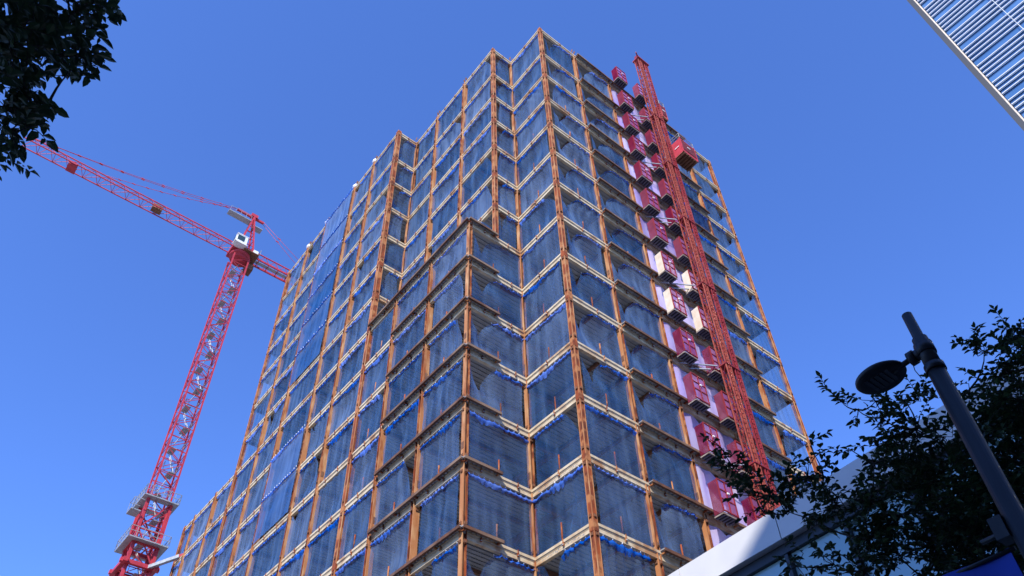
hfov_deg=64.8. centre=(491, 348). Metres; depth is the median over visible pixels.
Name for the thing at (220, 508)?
debris net
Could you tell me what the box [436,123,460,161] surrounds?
debris net
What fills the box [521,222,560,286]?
debris net
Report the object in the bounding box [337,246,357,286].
debris net
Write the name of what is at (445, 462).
debris net
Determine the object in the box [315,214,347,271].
debris net
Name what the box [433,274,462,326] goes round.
debris net
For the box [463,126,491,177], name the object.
debris net
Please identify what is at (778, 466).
debris net
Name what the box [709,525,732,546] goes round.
weather sheet
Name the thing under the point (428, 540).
debris net
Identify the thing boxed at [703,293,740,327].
debris net
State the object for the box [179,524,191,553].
debris net
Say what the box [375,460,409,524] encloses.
debris net
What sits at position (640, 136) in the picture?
weather sheet
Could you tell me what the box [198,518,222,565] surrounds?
debris net
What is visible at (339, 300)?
debris net
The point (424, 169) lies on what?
debris net
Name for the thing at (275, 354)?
debris net
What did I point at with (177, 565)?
debris net
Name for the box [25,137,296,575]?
tower crane
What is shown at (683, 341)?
hoist landing
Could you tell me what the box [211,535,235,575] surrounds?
debris net
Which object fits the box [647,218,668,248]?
hoist landing
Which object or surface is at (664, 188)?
hoist landing
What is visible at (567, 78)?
debris net
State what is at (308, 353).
debris net
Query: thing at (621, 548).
debris net
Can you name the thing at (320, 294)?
debris net
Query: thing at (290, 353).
debris net
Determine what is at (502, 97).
debris net
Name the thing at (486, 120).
debris net
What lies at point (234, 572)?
debris net
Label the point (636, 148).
hoist landing
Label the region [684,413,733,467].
weather sheet
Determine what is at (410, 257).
debris net
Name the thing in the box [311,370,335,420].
debris net
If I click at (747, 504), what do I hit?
hoist landing
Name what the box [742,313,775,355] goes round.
debris net
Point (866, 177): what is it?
sky
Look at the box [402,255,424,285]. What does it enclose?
debris net
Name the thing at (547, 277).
debris net
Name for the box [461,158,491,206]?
debris net
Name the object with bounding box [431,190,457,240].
debris net
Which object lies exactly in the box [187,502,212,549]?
debris net
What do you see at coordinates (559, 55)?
debris net
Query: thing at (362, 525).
debris net
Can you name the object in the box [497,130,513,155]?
debris net
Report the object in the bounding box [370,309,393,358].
debris net
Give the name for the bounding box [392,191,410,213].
debris net
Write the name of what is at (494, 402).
debris net
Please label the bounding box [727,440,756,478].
hoist landing
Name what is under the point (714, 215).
debris net
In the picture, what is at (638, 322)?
debris net
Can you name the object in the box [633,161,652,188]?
hoist landing
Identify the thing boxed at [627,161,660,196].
weather sheet
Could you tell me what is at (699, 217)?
debris net
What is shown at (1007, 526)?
street lamp
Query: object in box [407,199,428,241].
debris net
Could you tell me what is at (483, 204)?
debris net
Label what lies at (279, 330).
debris net
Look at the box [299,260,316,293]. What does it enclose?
debris net
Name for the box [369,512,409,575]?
debris net
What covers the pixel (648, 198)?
hoist landing
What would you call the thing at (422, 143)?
debris net
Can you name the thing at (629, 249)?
debris net
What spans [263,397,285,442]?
debris net
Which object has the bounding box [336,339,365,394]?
debris net
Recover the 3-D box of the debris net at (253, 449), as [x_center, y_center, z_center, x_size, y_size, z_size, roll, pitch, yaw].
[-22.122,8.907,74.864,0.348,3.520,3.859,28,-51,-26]
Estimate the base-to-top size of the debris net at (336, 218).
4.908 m
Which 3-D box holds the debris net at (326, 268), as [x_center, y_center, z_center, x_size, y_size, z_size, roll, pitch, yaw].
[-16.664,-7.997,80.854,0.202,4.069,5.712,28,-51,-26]
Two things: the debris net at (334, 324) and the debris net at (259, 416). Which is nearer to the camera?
the debris net at (334, 324)
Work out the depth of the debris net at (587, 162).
62.42 m
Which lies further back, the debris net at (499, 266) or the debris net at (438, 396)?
the debris net at (499, 266)
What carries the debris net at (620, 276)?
attached to the building under construction at (499, 523)
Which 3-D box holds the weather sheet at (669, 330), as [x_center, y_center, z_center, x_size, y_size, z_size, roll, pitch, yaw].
[13.528,0.347,54.946,4.750,3.370,0.129,28,-51,-26]
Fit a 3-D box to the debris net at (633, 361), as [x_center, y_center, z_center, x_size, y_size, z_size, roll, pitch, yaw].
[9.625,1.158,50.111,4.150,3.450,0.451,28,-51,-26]
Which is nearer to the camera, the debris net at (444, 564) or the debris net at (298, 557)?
the debris net at (444, 564)
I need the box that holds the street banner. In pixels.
[942,546,1023,575]
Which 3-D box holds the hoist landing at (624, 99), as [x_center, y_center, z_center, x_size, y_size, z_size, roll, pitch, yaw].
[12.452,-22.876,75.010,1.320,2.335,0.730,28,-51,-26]
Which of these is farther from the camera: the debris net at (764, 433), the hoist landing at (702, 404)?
the debris net at (764, 433)
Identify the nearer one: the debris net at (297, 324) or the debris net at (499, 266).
the debris net at (499, 266)
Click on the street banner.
(1003, 563)
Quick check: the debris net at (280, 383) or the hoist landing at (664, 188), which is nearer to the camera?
the hoist landing at (664, 188)
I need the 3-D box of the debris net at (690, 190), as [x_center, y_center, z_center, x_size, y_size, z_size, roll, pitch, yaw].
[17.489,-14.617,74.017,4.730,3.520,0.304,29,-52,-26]
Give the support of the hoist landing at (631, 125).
attached to the construction hoist at (733, 371)
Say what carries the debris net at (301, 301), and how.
attached to the building under construction at (499, 523)
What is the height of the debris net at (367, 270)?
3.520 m
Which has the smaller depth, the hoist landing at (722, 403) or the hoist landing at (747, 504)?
the hoist landing at (747, 504)
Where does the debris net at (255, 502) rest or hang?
attached to the building under construction at (499, 523)
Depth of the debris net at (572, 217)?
56.66 m
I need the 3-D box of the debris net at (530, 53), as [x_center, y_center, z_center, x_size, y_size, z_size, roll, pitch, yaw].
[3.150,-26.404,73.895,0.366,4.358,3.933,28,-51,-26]
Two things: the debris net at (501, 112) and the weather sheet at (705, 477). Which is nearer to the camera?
the weather sheet at (705, 477)
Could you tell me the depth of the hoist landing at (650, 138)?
72.95 m
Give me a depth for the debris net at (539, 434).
43.66 m
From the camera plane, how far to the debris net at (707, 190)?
79.02 m
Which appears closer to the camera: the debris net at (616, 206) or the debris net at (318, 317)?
the debris net at (616, 206)
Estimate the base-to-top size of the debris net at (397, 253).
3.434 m
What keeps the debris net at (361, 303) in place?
attached to the building under construction at (499, 523)
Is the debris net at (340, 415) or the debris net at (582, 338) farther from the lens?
the debris net at (340, 415)
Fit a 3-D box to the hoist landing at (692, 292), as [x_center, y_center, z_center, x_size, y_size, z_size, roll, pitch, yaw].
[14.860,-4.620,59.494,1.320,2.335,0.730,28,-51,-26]
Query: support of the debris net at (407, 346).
attached to the building under construction at (499, 523)
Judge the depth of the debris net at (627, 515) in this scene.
39.64 m
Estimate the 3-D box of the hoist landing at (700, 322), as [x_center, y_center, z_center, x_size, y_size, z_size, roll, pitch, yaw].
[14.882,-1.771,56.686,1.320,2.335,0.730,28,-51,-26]
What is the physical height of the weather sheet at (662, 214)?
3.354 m
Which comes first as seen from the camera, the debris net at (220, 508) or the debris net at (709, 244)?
the debris net at (709, 244)
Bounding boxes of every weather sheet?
[611,90,640,121]
[617,115,646,144]
[622,137,653,169]
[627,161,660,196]
[633,188,667,224]
[640,217,676,256]
[647,249,685,290]
[655,284,695,328]
[663,322,706,370]
[673,364,718,416]
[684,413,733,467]
[695,464,747,525]
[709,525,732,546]
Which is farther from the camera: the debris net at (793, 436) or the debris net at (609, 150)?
the debris net at (609, 150)
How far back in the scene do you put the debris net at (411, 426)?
48.81 m
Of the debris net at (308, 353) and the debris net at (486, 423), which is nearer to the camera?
the debris net at (486, 423)
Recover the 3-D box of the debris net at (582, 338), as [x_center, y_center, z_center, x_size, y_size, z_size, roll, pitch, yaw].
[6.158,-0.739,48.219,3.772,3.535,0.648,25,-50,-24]
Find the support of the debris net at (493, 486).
attached to the building under construction at (499, 523)
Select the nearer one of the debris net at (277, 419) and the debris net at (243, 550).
the debris net at (243, 550)
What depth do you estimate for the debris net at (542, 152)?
62.42 m
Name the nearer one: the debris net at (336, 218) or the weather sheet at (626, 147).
the weather sheet at (626, 147)
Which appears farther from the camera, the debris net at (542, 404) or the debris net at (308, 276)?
the debris net at (308, 276)
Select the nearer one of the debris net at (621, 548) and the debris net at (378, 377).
the debris net at (621, 548)
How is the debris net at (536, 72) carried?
attached to the building under construction at (499, 523)
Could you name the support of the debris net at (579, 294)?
attached to the building under construction at (499, 523)
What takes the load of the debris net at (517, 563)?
attached to the building under construction at (499, 523)
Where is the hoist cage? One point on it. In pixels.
(685, 156)
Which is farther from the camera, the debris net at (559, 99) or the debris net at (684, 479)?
the debris net at (559, 99)
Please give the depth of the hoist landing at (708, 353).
53.45 m
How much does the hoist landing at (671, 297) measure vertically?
2.335 m
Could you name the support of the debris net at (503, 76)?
attached to the building under construction at (499, 523)
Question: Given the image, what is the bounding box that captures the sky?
[0,0,1023,575]
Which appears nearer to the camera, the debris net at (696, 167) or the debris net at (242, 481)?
the debris net at (242, 481)
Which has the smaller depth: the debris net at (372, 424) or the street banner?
the street banner
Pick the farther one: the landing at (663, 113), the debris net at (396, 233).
the landing at (663, 113)
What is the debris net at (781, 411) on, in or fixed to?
attached to the building under construction at (499, 523)
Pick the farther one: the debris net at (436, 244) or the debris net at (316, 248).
the debris net at (316, 248)
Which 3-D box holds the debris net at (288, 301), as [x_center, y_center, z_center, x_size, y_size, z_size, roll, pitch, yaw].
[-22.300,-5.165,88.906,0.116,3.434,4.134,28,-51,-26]
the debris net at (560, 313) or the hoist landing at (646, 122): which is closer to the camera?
the debris net at (560, 313)
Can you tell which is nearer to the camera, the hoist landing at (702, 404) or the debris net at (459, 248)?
the hoist landing at (702, 404)
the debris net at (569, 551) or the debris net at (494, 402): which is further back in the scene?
the debris net at (494, 402)
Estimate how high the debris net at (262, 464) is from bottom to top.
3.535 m
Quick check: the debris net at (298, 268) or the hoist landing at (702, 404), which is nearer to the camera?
the hoist landing at (702, 404)
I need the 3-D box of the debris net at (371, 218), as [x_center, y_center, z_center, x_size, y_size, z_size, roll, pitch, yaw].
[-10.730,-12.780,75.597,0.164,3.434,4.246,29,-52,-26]
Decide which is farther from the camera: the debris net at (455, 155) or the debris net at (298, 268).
the debris net at (298, 268)
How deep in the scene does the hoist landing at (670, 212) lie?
64.56 m
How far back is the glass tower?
83.35 m
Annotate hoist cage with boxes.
[665,133,698,171]
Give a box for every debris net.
[172,561,180,575]
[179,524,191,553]
[180,540,201,575]
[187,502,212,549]
[195,561,210,575]
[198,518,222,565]
[211,482,231,524]
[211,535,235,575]
[219,494,245,544]
[229,556,248,575]
[230,457,254,504]
[233,510,259,564]
[241,424,262,465]
[242,472,267,521]
[248,390,271,434]
[248,522,286,575]
[252,433,276,481]
[253,465,296,543]
[256,360,278,402]
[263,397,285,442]
[263,425,304,498]
[264,333,285,373]
[270,366,292,409]
[271,307,291,345]
[277,340,298,378]
[278,283,297,319]
[278,396,311,452]
[279,548,304,575]
[284,495,313,557]
[285,308,305,348]
[285,361,318,418]
[286,255,304,293]
[289,320,325,386]
[292,282,311,320]
[294,457,317,506]
[297,292,331,353]
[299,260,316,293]
[303,231,323,271]
[303,265,336,323]
[305,516,339,575]
[306,407,329,457]
[309,238,342,296]
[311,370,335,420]
[312,466,346,532]
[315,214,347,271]
[319,334,342,381]
[321,187,352,246]
[324,419,353,478]
[325,303,347,348]
[329,377,359,435]
[331,272,353,316]
[335,547,365,575]
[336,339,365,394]
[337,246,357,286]
[339,489,372,559]
[342,224,360,259]
[343,301,371,355]
[348,436,378,500]
[350,196,366,230]
[350,270,375,320]
[352,169,371,209]
[354,241,379,289]
[356,394,382,447]
[359,214,383,260]
[361,347,388,404]
[364,195,385,232]
[369,164,391,206]
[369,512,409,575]
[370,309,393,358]
[372,141,394,184]
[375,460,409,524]
[381,272,398,299]
[383,398,418,464]
[384,246,399,269]
[386,353,421,414]
[389,216,402,240]
[391,309,425,368]
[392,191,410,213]
[395,168,412,190]
[397,271,428,324]
[399,141,415,167]
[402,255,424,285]
[404,225,426,270]
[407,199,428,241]
[410,175,430,214]
[416,150,432,185]
[418,123,435,162]
[418,412,460,489]
[420,473,458,551]
[422,359,461,429]
[422,542,457,575]
[429,320,461,374]
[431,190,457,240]
[432,163,458,213]
[432,218,456,253]
[433,229,466,286]
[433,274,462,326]
[435,139,459,185]
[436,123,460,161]
[437,90,461,139]
[460,186,491,222]
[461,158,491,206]
[463,102,490,151]
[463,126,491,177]
[465,81,489,126]
[467,61,490,103]
[468,472,531,516]
[469,408,528,476]
[470,367,522,416]
[471,281,521,329]
[473,322,523,367]
[474,235,519,284]
[493,554,532,570]
[495,59,508,83]
[496,83,512,106]
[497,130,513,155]
[497,153,514,183]
[498,104,510,129]
[498,184,515,214]
[500,217,515,244]
[512,34,539,84]
[513,59,541,105]
[513,82,543,129]
[516,105,545,152]
[517,129,548,180]
[519,158,552,213]
[519,199,556,247]
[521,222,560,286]
[522,260,563,328]
[525,303,567,375]
[527,350,574,428]
[532,465,587,542]
[534,414,575,483]
[545,41,573,75]
[548,64,576,96]
[553,85,581,121]
[553,108,586,147]
[556,138,591,175]
[557,165,597,207]
[559,536,593,575]
[561,195,602,240]
[567,228,604,274]
[569,266,616,320]
[575,313,621,365]
[577,66,610,98]
[581,88,614,120]
[582,361,632,419]
[584,403,636,473]
[586,115,619,144]
[591,136,625,170]
[594,165,629,193]
[594,464,645,541]
[599,192,638,229]
[600,534,650,575]
[605,227,646,264]
[611,262,653,301]
[618,302,661,342]
[624,339,672,389]
[635,392,685,442]
[642,444,693,498]
[653,503,703,550]
[655,129,676,144]
[659,150,691,178]
[666,176,699,203]
[674,200,709,231]
[683,229,719,261]
[692,252,729,292]
[693,154,712,182]
[694,173,723,208]
[702,196,732,233]
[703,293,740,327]
[710,221,741,260]
[713,323,752,365]
[718,247,751,287]
[725,364,763,405]
[728,278,763,321]
[736,403,780,452]
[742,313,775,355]
[748,446,793,497]
[756,349,788,393]
[762,382,803,435]
[783,429,812,474]
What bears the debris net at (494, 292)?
attached to the building under construction at (499, 523)
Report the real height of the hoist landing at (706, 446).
2.335 m
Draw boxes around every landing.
[611,66,627,88]
[617,90,633,113]
[622,112,639,136]
[627,135,645,161]
[632,83,648,105]
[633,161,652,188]
[639,107,654,129]
[640,188,660,217]
[644,129,661,153]
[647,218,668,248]
[651,153,667,178]
[654,251,677,283]
[655,100,667,123]
[658,178,675,205]
[663,287,687,322]
[665,206,685,235]
[672,327,698,364]
[673,236,693,266]
[682,269,702,301]
[683,372,710,412]
[691,306,715,340]
[694,422,723,464]
[702,346,727,382]
[707,478,738,525]
[713,390,740,430]
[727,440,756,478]
[741,496,763,525]
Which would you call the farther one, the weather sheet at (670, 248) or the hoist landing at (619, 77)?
the hoist landing at (619, 77)
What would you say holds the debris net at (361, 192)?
attached to the building under construction at (499, 523)
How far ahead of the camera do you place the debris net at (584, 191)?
59.37 m
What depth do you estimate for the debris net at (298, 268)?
92.07 m
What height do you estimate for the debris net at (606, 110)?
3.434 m
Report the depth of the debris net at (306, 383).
69.71 m
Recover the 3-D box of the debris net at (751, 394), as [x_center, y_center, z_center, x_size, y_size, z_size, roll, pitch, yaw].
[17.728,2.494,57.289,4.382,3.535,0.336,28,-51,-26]
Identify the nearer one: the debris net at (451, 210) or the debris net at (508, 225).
the debris net at (508, 225)
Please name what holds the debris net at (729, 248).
attached to the building under construction at (499, 523)
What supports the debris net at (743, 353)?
attached to the building under construction at (499, 523)
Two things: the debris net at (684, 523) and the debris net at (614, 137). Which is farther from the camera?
the debris net at (614, 137)
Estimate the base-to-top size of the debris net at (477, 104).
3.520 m
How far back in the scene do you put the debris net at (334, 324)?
69.99 m
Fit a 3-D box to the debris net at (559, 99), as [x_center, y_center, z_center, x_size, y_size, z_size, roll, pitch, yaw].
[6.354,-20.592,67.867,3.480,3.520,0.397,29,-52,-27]
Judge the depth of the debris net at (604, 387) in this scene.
45.10 m
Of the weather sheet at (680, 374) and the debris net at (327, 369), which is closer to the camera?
the weather sheet at (680, 374)
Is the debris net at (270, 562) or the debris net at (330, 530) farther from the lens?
the debris net at (270, 562)
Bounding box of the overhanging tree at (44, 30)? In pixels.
[0,0,126,180]
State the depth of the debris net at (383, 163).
81.99 m
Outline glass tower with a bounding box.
[907,0,1023,130]
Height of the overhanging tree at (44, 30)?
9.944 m
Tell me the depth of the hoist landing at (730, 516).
43.95 m
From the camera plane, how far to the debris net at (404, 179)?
77.81 m
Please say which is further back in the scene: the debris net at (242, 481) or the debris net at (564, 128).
the debris net at (242, 481)
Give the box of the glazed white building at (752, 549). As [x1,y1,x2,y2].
[668,365,1023,575]
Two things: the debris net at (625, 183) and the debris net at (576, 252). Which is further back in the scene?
the debris net at (625, 183)
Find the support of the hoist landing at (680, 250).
attached to the construction hoist at (733, 371)
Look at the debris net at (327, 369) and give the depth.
67.11 m
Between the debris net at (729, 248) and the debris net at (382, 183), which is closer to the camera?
the debris net at (729, 248)
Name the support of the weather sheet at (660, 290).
attached to the building under construction at (499, 523)
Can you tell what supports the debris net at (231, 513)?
attached to the building under construction at (499, 523)
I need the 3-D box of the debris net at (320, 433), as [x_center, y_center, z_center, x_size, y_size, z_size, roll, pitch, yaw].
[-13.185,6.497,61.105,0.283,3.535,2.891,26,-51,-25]
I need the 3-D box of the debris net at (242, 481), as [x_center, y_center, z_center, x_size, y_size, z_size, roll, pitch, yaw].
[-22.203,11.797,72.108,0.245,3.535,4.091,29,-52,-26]
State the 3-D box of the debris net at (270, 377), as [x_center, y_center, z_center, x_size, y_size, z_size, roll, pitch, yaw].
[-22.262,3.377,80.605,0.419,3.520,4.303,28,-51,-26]
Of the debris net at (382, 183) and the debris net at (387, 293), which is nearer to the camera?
the debris net at (387, 293)
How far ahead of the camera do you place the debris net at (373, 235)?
73.23 m
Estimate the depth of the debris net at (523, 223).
56.89 m
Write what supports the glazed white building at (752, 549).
on the ground
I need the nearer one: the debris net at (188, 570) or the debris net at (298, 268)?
the debris net at (188, 570)
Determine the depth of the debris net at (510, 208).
60.02 m
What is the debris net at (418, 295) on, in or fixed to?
attached to the building under construction at (499, 523)
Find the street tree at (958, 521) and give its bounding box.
[697,305,1023,575]
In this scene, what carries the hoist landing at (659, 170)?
attached to the construction hoist at (733, 371)
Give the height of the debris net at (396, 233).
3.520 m
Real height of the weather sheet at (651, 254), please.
3.354 m
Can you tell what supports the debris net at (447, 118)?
attached to the building under construction at (499, 523)
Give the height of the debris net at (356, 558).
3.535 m
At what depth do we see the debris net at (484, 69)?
75.52 m
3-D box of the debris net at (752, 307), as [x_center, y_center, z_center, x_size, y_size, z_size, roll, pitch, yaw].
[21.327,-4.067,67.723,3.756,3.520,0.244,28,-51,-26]
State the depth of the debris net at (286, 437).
67.07 m
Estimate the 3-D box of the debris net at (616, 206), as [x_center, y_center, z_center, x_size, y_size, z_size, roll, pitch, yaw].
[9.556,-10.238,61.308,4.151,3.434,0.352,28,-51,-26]
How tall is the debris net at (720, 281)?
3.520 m
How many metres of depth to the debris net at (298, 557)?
53.27 m
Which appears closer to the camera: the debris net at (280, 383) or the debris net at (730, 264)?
the debris net at (730, 264)
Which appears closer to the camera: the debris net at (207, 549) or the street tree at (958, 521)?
the street tree at (958, 521)
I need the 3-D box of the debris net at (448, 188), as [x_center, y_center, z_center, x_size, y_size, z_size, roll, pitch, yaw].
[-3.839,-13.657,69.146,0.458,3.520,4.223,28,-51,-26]
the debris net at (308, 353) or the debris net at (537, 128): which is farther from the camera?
the debris net at (308, 353)
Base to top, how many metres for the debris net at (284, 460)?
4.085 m
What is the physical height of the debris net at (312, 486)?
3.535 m
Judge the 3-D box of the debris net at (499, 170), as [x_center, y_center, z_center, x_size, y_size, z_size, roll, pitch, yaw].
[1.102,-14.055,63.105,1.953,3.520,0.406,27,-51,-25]
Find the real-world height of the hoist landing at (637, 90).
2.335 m
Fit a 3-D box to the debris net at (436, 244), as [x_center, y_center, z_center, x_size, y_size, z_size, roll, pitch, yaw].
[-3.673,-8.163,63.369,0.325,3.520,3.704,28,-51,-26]
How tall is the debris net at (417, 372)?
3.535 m
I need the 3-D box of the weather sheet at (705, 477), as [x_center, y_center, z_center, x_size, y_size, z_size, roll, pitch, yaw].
[13.594,8.894,46.522,4.750,3.370,0.129,28,-51,-26]
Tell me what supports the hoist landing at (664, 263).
attached to the construction hoist at (733, 371)
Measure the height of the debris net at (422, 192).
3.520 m
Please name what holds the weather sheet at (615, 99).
attached to the building under construction at (499, 523)
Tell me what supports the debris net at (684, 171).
attached to the building under construction at (499, 523)
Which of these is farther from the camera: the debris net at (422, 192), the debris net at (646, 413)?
the debris net at (422, 192)
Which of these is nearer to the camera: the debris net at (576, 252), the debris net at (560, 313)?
the debris net at (560, 313)
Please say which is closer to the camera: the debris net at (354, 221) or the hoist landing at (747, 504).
the hoist landing at (747, 504)
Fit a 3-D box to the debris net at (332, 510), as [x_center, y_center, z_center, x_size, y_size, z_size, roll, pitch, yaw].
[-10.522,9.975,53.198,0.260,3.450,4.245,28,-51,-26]
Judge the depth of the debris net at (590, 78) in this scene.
76.43 m
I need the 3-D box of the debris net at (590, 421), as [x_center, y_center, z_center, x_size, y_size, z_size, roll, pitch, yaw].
[6.393,4.871,42.517,3.948,3.535,0.288,29,-52,-26]
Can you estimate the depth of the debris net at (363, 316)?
64.67 m
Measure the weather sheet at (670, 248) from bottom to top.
3.354 m
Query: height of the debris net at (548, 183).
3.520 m
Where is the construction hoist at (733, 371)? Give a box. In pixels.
[621,52,780,516]
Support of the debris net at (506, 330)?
attached to the building under construction at (499, 523)
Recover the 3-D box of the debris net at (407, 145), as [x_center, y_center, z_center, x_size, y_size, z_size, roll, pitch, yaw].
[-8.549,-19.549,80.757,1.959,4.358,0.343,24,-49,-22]
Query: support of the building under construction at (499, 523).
on the ground
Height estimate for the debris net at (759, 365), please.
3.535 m
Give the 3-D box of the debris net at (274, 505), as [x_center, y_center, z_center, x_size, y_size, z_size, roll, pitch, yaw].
[-16.492,11.902,61.255,0.277,4.085,5.708,28,-51,-26]
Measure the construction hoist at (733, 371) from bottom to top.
81.717 m
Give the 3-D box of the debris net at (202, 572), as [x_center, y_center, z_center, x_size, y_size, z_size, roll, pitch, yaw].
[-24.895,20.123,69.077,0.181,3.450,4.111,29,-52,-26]
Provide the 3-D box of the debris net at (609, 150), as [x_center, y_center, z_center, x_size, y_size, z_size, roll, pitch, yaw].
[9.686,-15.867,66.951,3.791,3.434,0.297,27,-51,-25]
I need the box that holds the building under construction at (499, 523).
[169,27,821,575]
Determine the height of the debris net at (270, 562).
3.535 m
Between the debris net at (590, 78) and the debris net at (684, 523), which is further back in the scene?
the debris net at (590, 78)
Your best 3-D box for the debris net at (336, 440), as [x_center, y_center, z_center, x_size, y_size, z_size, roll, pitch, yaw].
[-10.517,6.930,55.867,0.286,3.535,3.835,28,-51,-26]
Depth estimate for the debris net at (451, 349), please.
49.07 m
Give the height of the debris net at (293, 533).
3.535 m
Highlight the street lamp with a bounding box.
[855,311,1023,557]
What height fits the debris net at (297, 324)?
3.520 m
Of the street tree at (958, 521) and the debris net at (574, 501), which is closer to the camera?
the street tree at (958, 521)
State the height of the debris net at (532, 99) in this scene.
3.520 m
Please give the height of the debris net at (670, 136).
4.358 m
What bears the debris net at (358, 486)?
attached to the building under construction at (499, 523)
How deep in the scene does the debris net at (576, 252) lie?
53.50 m
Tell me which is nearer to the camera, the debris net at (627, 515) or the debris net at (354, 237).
the debris net at (627, 515)

